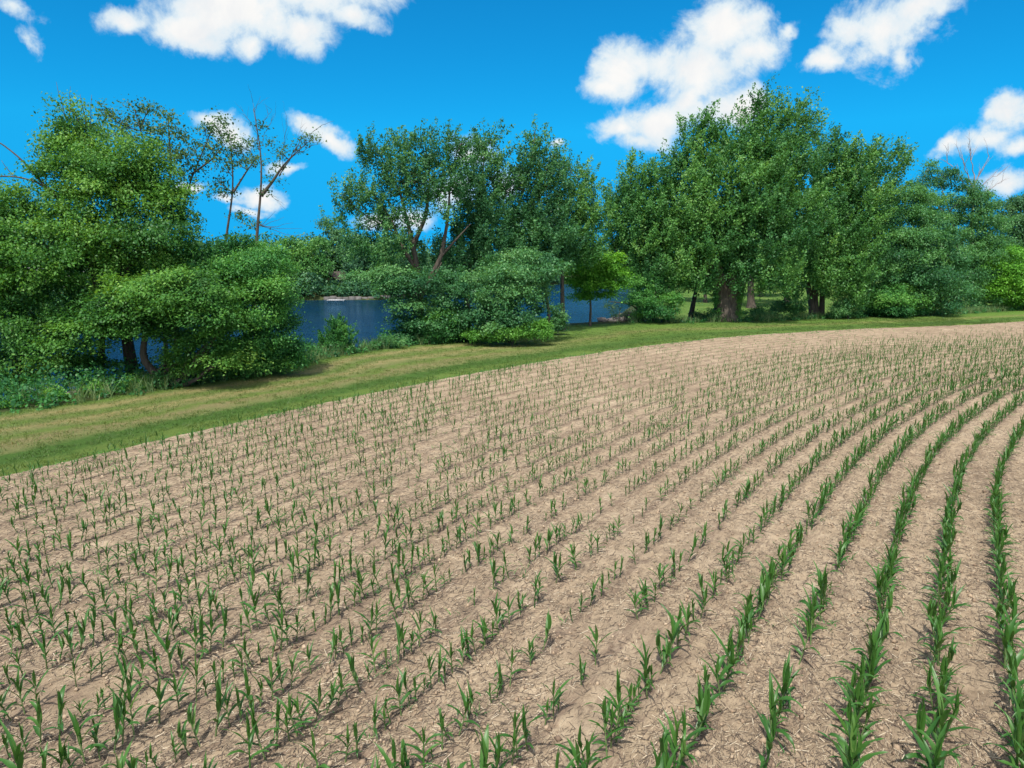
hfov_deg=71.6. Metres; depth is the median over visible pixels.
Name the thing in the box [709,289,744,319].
ivy
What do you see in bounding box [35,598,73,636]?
corn plant
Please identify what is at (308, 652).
corn plant
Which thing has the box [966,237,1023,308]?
bushy tree
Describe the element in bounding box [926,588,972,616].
corn plant
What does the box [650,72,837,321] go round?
silver maple tree
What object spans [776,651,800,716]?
corn plant
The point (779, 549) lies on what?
corn plant
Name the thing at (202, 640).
corn plant
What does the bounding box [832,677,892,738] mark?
corn plant
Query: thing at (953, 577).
corn plant
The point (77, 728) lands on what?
corn plant
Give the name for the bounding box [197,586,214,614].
corn plant
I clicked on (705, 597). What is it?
corn plant
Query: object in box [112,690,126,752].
corn plant
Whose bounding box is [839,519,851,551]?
corn plant
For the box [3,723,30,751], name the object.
corn plant
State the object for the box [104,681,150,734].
corn plant
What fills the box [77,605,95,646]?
corn plant
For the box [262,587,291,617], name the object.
corn plant
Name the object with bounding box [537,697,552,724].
corn plant
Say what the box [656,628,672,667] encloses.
corn plant
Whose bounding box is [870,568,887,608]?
corn plant
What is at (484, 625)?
corn plant
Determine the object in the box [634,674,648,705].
corn plant
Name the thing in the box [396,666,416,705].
corn plant
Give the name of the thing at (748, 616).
corn plant
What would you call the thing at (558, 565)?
corn plant
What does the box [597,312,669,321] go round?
shore rubble
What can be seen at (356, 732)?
corn plant
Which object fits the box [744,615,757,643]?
corn plant
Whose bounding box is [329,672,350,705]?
corn plant
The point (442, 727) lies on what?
corn plant
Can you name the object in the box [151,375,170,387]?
shrub
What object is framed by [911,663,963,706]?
corn plant
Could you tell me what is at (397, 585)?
corn plant
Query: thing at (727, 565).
corn plant
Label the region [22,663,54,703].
corn plant
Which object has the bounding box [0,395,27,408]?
shrub
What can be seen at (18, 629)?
corn plant
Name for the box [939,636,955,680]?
corn plant
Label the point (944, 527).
corn plant
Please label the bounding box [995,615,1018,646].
corn plant
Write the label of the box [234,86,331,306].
dying tree
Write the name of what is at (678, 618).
corn plant
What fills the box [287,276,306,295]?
bank tree
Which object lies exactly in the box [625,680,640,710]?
corn plant
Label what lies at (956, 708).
corn plant
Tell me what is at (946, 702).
corn plant
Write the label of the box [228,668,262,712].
corn plant
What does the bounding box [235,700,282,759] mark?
corn plant
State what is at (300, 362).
shrub
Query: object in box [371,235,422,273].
bank tree
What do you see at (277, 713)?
corn plant
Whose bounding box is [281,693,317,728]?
corn plant
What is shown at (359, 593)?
corn plant
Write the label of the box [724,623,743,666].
corn plant
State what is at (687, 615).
corn plant
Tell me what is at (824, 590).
corn plant
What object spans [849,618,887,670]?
corn plant
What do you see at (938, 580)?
corn plant
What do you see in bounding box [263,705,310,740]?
corn plant
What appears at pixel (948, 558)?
corn plant
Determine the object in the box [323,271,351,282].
house
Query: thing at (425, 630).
corn plant
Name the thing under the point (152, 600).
corn plant
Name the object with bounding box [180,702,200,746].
corn plant
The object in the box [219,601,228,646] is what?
corn plant
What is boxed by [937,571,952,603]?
corn plant
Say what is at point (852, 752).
corn crop
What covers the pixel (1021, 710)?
corn plant
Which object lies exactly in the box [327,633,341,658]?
corn plant
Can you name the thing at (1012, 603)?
corn plant
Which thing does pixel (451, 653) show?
corn plant
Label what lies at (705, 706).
corn plant
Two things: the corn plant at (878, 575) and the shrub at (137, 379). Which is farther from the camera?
the shrub at (137, 379)
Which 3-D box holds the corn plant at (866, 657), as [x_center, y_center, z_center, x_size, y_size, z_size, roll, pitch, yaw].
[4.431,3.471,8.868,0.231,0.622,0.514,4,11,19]
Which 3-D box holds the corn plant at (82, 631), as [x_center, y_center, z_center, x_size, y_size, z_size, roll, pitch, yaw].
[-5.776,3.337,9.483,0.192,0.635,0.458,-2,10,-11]
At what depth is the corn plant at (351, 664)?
8.57 m
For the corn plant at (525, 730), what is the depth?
7.46 m
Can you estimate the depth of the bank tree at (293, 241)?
114.06 m
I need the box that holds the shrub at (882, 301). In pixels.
[856,279,935,317]
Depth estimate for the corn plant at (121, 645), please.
9.14 m
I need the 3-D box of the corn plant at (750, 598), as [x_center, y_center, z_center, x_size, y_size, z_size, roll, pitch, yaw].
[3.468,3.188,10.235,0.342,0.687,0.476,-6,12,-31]
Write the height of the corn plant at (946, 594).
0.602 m
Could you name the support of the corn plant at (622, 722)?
on the field soil
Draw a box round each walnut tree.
[0,82,214,376]
[0,167,104,395]
[7,263,273,386]
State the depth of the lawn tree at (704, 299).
91.28 m
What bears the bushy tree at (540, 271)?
on the grassland
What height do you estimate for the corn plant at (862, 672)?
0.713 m
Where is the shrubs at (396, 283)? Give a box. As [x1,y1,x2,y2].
[335,260,461,343]
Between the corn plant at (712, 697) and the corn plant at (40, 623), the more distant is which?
the corn plant at (40, 623)
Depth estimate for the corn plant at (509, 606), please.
10.27 m
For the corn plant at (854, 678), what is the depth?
8.06 m
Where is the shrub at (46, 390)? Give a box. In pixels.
[32,385,74,400]
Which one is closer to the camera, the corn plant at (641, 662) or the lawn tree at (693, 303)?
the corn plant at (641, 662)
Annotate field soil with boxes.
[0,321,1023,767]
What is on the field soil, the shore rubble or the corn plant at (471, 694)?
the corn plant at (471, 694)
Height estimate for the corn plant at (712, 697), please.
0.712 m
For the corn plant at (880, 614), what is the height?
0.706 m
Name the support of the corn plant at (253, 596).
on the field soil
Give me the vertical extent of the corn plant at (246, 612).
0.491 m
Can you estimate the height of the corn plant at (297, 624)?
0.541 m
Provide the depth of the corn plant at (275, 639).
9.43 m
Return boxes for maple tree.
[558,248,634,325]
[590,146,690,320]
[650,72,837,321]
[780,121,919,315]
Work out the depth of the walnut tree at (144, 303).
27.89 m
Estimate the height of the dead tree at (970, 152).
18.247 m
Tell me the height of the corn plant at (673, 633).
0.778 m
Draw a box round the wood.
[22,228,1022,307]
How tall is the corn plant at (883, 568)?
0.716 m
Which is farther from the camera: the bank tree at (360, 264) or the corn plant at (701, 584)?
the bank tree at (360, 264)
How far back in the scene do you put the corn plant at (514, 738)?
7.30 m
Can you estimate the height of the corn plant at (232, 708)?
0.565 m
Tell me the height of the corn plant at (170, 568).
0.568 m
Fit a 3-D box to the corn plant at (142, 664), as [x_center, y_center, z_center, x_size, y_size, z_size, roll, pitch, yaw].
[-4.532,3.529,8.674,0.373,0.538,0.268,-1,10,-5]
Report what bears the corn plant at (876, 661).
on the field soil
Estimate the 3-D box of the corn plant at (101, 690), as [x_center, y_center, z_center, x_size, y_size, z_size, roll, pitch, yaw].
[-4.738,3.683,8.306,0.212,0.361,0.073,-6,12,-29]
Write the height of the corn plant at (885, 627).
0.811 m
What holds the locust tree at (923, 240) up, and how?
on the grassland
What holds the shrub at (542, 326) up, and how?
on the grassland
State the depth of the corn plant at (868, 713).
7.62 m
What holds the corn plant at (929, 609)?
on the field soil
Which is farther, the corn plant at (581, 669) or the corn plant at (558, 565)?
the corn plant at (558, 565)
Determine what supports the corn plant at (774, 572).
on the field soil
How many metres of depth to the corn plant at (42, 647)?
9.07 m
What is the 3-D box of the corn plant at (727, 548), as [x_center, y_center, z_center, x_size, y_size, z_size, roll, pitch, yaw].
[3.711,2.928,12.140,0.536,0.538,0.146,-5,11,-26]
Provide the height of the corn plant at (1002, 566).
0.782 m
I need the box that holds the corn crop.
[0,322,1023,767]
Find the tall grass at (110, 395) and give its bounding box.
[3,304,1023,403]
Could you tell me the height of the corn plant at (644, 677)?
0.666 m
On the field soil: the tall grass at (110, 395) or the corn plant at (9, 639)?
the corn plant at (9, 639)
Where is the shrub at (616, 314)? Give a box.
[603,301,630,321]
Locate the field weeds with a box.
[0,327,1019,767]
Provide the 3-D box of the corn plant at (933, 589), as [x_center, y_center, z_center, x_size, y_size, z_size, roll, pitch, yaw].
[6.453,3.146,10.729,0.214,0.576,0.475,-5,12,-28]
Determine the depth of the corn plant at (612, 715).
7.57 m
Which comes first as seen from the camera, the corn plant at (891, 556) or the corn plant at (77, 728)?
the corn plant at (77, 728)
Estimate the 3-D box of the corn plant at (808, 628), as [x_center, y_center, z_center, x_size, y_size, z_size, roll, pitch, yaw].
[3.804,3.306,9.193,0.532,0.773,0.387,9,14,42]
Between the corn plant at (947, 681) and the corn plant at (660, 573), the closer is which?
the corn plant at (947, 681)
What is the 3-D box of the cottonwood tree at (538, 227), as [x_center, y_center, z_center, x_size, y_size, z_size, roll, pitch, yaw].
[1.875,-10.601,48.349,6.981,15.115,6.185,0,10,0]
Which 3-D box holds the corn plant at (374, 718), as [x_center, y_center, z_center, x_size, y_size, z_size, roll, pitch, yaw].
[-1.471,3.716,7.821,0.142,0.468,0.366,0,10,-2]
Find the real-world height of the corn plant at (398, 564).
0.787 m
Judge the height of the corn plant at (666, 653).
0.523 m
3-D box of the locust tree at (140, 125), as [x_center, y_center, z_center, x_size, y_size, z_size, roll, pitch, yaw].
[-17.618,-5.965,35.583,5.257,16.073,3.062,0,10,0]
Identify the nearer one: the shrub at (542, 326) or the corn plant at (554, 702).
the corn plant at (554, 702)
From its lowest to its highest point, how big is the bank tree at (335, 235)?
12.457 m
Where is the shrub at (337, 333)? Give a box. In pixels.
[317,311,358,352]
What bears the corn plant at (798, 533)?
on the field soil
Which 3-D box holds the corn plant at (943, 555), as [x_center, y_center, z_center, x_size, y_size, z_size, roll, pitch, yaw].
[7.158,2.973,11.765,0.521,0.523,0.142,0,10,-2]
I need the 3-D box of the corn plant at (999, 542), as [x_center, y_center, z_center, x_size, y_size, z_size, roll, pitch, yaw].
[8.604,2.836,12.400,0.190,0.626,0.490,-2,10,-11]
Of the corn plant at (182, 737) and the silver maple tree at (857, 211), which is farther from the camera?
the silver maple tree at (857, 211)
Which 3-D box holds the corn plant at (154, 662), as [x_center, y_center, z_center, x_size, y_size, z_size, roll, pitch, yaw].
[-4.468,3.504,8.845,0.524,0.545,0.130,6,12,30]
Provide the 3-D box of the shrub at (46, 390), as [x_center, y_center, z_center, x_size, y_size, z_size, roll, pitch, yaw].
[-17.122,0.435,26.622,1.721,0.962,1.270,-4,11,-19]
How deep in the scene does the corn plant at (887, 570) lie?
11.08 m
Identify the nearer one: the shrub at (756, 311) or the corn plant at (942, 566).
the corn plant at (942, 566)
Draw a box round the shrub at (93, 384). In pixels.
[79,376,114,396]
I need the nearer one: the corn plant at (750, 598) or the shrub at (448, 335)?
the corn plant at (750, 598)
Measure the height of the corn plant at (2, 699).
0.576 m
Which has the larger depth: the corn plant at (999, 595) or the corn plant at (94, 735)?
the corn plant at (999, 595)
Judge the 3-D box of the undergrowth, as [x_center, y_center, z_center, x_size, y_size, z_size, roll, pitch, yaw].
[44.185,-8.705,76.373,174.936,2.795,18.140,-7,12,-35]
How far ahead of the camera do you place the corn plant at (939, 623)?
9.13 m
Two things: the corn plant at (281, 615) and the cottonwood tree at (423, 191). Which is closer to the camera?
the corn plant at (281, 615)
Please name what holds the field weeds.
on the field soil
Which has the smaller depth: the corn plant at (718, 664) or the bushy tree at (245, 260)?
the corn plant at (718, 664)
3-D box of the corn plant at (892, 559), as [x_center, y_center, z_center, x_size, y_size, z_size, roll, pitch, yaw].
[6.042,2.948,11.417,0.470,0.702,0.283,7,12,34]
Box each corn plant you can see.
[0,683,16,720]
[1,621,23,652]
[1,731,10,757]
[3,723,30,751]
[4,664,33,713]
[5,647,31,676]
[6,621,22,648]
[9,568,30,597]
[9,609,43,644]
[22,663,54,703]
[24,616,52,634]
[24,695,59,744]
[34,582,50,608]
[34,627,64,669]
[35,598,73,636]
[52,624,74,656]
[56,685,67,735]
[59,652,86,686]
[65,577,82,602]
[66,707,108,764]
[73,606,89,650]
[76,651,106,678]
[76,716,110,759]
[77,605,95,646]
[82,690,112,714]
[83,580,114,613]
[96,687,105,709]
[101,610,122,636]
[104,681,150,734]
[105,629,136,663]
[105,684,139,743]
[107,651,130,700]
[109,627,130,665]
[112,613,150,655]
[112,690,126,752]
[114,597,127,632]
[115,591,143,625]
[122,661,134,700]
[130,651,156,689]
[140,644,163,680]
[141,557,164,591]
[141,605,163,635]
[143,675,189,725]
[144,592,157,617]
[149,623,178,672]
[154,603,184,639]
[156,664,191,708]
[161,603,190,635]
[165,556,175,587]
[167,576,188,606]
[171,719,189,756]
[174,617,211,661]
[177,643,185,669]
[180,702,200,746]
[182,645,218,700]
[183,581,213,617]
[193,608,223,650]
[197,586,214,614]
[197,613,208,656]
[206,667,234,736]
[207,660,225,685]
[212,679,242,726]
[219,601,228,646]
[225,645,248,672]
[225,683,246,720]
[228,633,255,666]
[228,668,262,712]
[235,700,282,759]
[237,543,260,575]
[240,578,266,627]
[241,603,263,632]
[242,542,262,572]
[247,562,268,600]
[253,655,287,700]
[253,676,262,706]
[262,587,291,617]
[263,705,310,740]
[265,596,303,650]
[266,583,293,614]
[267,655,287,693]
[269,624,277,656]
[269,697,281,748]
[270,610,301,644]
[272,691,305,735]
[276,606,308,641]
[277,647,305,688]
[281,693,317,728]
[291,640,321,673]
[298,677,338,721]
[320,580,333,618]
[322,674,339,713]
[322,723,361,762]
[327,627,343,663]
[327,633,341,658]
[328,626,350,653]
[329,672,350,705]
[332,664,354,696]
[334,579,340,615]
[344,652,360,692]
[349,570,370,600]
[353,603,386,638]
[353,721,372,757]
[356,634,383,673]
[360,600,394,630]
[372,694,384,737]
[377,669,414,715]
[378,703,392,730]
[388,575,414,614]
[391,613,411,663]
[395,541,403,579]
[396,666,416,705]
[401,578,423,603]
[408,601,433,645]
[413,676,423,701]
[416,650,438,688]
[431,717,451,749]
[435,706,457,740]
[437,641,463,672]
[438,646,449,683]
[446,682,480,735]
[458,619,484,654]
[458,627,474,663]
[461,626,469,658]
[463,680,480,727]
[472,615,498,644]
[479,614,489,649]
[481,592,508,634]
[490,557,503,589]
[492,702,531,757]
[494,657,502,692]
[497,593,522,623]
[501,723,529,765]
[502,647,527,686]
[514,634,537,665]
[522,704,546,750]
[535,608,551,649]
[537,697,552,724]
[538,676,573,717]
[545,548,571,582]
[569,654,586,684]
[583,695,633,755]
[585,624,616,665]
[593,695,629,748]
[599,687,636,734]
[602,669,634,724]
[608,705,626,741]
[622,682,640,716]
[622,699,633,723]
[625,588,653,618]
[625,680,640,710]
[630,581,651,613]
[631,652,654,698]
[632,636,659,690]
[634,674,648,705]
[648,563,669,589]
[651,610,684,661]
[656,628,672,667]
[659,634,672,673]
[660,599,701,648]
[668,704,714,756]
[669,547,675,575]
[672,679,710,747]
[674,600,699,638]
[682,610,701,634]
[688,582,722,618]
[688,673,725,731]
[693,682,714,738]
[698,573,705,605]
[699,648,743,698]
[701,664,713,696]
[708,626,742,677]
[714,540,737,568]
[714,637,747,689]
[717,558,735,581]
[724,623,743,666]
[728,613,746,654]
[732,584,757,625]
[734,599,769,633]
[742,592,761,629]
[743,599,754,636]
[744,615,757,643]
[752,572,769,620]
[753,571,765,614]
[756,554,785,594]
[761,669,801,752]
[765,543,787,575]
[765,559,789,587]
[766,563,775,604]
[771,673,790,711]
[774,544,795,581]
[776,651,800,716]
[776,695,787,724]
[776,711,789,738]
[782,659,802,706]
[790,609,832,664]
[793,599,826,644]
[794,587,822,629]
[795,522,800,546]
[797,583,818,627]
[805,560,832,605]
[807,562,841,599]
[810,590,835,621]
[811,568,828,608]
[811,569,838,604]
[823,538,852,566]
[826,660,877,707]
[828,710,862,735]
[832,636,893,689]
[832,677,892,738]
[837,654,877,705]
[837,674,891,714]
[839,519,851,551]
[839,682,875,709]
[843,651,879,710]
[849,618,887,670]
[851,690,881,736]
[853,634,876,670]
[860,652,886,695]
[862,611,886,673]
[865,576,905,613]
[866,560,894,598]
[866,584,903,621]
[869,571,898,605]
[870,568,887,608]
[874,558,906,599]
[875,551,904,583]
[875,598,896,640]
[878,609,905,647]
[883,542,903,573]
[885,547,898,566]
[886,564,898,587]
[905,709,964,758]
[910,661,953,716]
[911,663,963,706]
[912,593,938,639]
[912,652,967,707]
[917,608,972,665]
[919,573,944,605]
[921,570,956,599]
[921,618,946,667]
[922,603,958,636]
[926,549,958,594]
[926,556,954,583]
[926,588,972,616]
[926,686,978,735]
[927,548,960,578]
[927,657,963,727]
[928,547,959,567]
[928,597,952,633]
[929,633,947,660]
[930,525,951,564]
[930,642,958,676]
[930,649,956,685]
[933,582,952,610]
[933,584,967,626]
[936,523,951,545]
[937,490,955,510]
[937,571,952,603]
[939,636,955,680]
[941,510,953,524]
[946,558,961,584]
[974,613,1018,668]
[977,594,1004,635]
[979,533,1016,567]
[981,591,1023,643]
[984,531,1019,548]
[984,643,1023,685]
[986,527,1018,553]
[986,548,1015,569]
[988,603,1023,648]
[989,559,1018,586]
[989,584,1007,603]
[990,520,1020,549]
[991,521,1003,549]
[991,526,1016,558]
[991,579,1023,604]
[991,589,1023,622]
[993,554,1007,593]
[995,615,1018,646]
[995,676,1023,698]
[998,653,1023,696]
[1001,578,1023,605]
[1003,709,1023,762]
[1005,571,1022,610]
[1005,660,1016,710]
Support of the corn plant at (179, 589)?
on the field soil
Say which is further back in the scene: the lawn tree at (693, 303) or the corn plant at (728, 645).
the lawn tree at (693, 303)
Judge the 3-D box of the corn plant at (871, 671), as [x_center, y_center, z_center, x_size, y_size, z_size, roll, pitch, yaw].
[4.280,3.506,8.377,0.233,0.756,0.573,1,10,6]
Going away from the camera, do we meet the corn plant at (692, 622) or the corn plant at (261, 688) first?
the corn plant at (261, 688)
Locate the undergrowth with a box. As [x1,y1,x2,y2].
[0,304,1023,413]
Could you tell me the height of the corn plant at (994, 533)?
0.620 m
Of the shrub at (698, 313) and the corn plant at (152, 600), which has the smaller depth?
the corn plant at (152, 600)
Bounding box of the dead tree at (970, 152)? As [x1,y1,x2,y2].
[938,137,1009,305]
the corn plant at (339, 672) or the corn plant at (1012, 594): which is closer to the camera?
the corn plant at (339, 672)
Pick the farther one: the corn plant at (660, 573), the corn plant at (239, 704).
the corn plant at (660, 573)
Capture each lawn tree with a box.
[671,233,728,319]
[673,225,729,302]
[721,199,763,307]
[772,211,825,303]
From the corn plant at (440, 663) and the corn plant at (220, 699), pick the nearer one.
the corn plant at (220, 699)
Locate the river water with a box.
[0,282,644,400]
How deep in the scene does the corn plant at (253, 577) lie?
10.95 m
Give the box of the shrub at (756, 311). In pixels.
[741,302,782,320]
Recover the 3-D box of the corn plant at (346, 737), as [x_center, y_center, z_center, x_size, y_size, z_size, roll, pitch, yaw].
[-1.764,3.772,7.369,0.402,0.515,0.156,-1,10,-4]
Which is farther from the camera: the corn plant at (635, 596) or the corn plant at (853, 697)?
the corn plant at (635, 596)
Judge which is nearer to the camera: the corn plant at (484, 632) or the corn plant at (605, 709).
the corn plant at (605, 709)
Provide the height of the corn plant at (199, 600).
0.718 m
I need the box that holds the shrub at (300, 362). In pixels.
[273,353,310,366]
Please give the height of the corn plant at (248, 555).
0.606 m
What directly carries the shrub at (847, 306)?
on the grassland
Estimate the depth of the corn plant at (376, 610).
10.00 m
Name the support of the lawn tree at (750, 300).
on the grassland
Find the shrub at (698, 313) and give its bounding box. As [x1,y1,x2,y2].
[684,307,713,320]
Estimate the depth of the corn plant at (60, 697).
7.85 m
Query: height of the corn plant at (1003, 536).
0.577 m
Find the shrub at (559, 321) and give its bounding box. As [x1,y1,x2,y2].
[543,303,571,334]
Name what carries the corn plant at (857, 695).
on the field soil
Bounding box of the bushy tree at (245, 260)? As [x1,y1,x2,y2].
[181,227,318,379]
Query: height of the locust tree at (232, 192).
13.834 m
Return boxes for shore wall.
[324,295,403,299]
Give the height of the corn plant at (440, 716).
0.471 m
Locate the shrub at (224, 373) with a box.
[202,367,240,377]
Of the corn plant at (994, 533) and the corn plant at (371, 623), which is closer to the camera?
the corn plant at (371, 623)
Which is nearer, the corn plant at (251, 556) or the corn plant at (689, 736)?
the corn plant at (689, 736)
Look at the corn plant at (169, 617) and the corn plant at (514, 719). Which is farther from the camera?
the corn plant at (169, 617)
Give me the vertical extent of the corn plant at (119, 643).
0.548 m
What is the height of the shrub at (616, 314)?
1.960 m
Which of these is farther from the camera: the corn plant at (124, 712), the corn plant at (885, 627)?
the corn plant at (885, 627)
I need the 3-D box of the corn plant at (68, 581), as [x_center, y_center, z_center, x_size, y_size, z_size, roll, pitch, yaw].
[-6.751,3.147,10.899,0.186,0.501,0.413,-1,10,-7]
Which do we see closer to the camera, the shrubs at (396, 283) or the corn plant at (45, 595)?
the corn plant at (45, 595)
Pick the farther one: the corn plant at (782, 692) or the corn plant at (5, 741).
the corn plant at (782, 692)
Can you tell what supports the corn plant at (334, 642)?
on the field soil
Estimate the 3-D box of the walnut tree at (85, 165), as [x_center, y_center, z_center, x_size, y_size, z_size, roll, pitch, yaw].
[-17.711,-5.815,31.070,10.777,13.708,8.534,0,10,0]
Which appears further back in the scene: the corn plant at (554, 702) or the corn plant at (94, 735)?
the corn plant at (554, 702)
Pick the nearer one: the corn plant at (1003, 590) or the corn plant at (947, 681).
the corn plant at (947, 681)
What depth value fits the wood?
112.93 m
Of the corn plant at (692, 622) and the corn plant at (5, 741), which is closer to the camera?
the corn plant at (5, 741)
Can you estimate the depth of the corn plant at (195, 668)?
8.44 m
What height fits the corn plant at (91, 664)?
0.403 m
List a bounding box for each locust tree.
[87,94,205,369]
[171,106,242,349]
[198,125,269,337]
[864,182,980,316]
[900,155,1022,309]
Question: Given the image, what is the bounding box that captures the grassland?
[0,256,1023,475]
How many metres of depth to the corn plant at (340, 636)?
9.46 m
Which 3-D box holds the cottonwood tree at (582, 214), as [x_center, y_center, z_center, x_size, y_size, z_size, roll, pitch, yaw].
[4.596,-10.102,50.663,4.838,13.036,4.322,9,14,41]
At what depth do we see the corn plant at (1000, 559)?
11.75 m
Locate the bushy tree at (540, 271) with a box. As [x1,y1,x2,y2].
[426,241,575,342]
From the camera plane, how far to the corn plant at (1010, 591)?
10.26 m
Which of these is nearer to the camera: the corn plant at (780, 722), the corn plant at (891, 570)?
the corn plant at (780, 722)
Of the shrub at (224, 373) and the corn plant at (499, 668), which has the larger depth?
the shrub at (224, 373)
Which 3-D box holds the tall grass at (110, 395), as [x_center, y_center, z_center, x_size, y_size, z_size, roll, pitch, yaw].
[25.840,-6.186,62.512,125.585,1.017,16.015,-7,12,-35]
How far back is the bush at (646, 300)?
56.32 m
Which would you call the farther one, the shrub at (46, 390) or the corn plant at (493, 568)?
the shrub at (46, 390)
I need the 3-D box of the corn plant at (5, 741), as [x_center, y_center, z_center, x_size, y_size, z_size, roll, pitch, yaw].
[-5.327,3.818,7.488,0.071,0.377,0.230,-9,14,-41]
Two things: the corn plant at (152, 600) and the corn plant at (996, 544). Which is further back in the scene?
the corn plant at (996, 544)
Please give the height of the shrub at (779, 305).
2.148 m
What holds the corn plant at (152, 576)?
on the field soil
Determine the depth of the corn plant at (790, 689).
8.33 m
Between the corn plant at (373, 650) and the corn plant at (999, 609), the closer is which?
the corn plant at (373, 650)
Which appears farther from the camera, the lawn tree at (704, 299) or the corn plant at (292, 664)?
the lawn tree at (704, 299)
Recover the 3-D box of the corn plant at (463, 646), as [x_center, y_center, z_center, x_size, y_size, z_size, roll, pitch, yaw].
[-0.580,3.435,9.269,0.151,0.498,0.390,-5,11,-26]
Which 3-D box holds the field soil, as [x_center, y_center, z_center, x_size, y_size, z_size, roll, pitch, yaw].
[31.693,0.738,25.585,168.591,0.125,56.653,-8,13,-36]
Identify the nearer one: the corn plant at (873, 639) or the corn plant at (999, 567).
the corn plant at (873, 639)
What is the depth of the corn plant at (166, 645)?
9.02 m
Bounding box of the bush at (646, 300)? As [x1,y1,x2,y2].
[609,272,688,322]
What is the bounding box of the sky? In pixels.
[0,0,1023,252]
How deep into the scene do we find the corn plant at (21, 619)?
9.68 m
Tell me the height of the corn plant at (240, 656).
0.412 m
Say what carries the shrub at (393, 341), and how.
on the grassland
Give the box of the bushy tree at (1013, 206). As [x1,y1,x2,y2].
[990,192,1023,263]
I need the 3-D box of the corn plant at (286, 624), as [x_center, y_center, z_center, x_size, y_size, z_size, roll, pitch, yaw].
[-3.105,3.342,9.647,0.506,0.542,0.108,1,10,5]
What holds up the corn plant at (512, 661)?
on the field soil
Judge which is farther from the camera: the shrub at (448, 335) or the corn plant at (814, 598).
the shrub at (448, 335)
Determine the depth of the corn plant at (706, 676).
8.43 m
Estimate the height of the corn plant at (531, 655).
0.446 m
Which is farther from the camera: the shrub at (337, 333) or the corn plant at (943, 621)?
the shrub at (337, 333)
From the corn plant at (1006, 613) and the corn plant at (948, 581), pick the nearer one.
the corn plant at (1006, 613)
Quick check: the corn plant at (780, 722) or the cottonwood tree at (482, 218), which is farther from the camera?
the cottonwood tree at (482, 218)
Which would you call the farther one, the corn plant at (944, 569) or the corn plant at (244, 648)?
the corn plant at (944, 569)
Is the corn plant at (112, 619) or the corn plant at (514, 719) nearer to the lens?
the corn plant at (514, 719)
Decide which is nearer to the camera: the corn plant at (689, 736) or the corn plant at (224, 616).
the corn plant at (689, 736)
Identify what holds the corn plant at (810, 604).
on the field soil
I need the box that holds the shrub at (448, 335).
[405,306,473,344]
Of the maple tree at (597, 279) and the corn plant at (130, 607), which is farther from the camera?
the maple tree at (597, 279)
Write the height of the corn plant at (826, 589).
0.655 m
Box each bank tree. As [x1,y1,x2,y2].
[275,232,312,281]
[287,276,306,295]
[289,235,335,289]
[309,216,353,270]
[335,232,389,281]
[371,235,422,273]
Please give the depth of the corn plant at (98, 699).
8.18 m
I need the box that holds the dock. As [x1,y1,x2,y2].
[327,299,345,300]
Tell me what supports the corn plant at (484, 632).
on the field soil
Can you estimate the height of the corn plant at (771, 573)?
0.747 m
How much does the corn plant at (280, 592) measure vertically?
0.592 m
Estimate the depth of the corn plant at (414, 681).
8.42 m
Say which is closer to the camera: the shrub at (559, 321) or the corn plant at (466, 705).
the corn plant at (466, 705)
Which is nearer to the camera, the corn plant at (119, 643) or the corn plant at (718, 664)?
the corn plant at (718, 664)
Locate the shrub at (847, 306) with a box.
[826,294,867,318]
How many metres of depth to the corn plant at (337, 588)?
10.41 m
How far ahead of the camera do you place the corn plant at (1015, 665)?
8.39 m
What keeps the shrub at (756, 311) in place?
on the grassland
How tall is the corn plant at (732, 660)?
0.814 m
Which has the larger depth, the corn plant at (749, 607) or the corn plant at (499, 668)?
the corn plant at (749, 607)
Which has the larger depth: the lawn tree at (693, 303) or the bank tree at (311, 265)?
the bank tree at (311, 265)
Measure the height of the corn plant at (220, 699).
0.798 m
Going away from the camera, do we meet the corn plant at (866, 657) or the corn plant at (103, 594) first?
the corn plant at (866, 657)
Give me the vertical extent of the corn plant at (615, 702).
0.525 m
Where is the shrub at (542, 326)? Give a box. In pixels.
[458,316,557,345]
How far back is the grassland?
30.57 m
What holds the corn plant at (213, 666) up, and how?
on the field soil
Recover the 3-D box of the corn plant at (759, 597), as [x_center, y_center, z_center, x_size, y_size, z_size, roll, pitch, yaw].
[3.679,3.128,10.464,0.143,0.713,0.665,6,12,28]
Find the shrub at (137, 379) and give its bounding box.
[115,372,149,390]
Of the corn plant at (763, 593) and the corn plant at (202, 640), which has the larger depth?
the corn plant at (763, 593)
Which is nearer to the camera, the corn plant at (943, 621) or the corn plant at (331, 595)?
the corn plant at (943, 621)
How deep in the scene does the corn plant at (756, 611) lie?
10.16 m
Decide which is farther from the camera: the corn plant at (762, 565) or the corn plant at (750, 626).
the corn plant at (762, 565)
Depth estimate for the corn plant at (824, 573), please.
10.84 m
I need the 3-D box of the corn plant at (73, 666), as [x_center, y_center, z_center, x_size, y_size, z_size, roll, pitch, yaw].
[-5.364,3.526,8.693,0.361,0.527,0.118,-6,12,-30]
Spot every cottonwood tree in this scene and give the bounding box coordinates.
[317,116,483,320]
[432,116,525,327]
[495,113,589,309]
[543,149,611,330]
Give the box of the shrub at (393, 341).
[371,332,408,348]
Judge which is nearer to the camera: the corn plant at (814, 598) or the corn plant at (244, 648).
the corn plant at (244, 648)
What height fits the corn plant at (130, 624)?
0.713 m
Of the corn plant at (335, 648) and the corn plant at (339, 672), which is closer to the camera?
the corn plant at (339, 672)
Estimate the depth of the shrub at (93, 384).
27.24 m
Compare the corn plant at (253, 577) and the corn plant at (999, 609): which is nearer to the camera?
the corn plant at (999, 609)
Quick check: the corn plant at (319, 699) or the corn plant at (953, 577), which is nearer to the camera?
the corn plant at (319, 699)
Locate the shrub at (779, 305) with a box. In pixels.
[768,298,843,317]

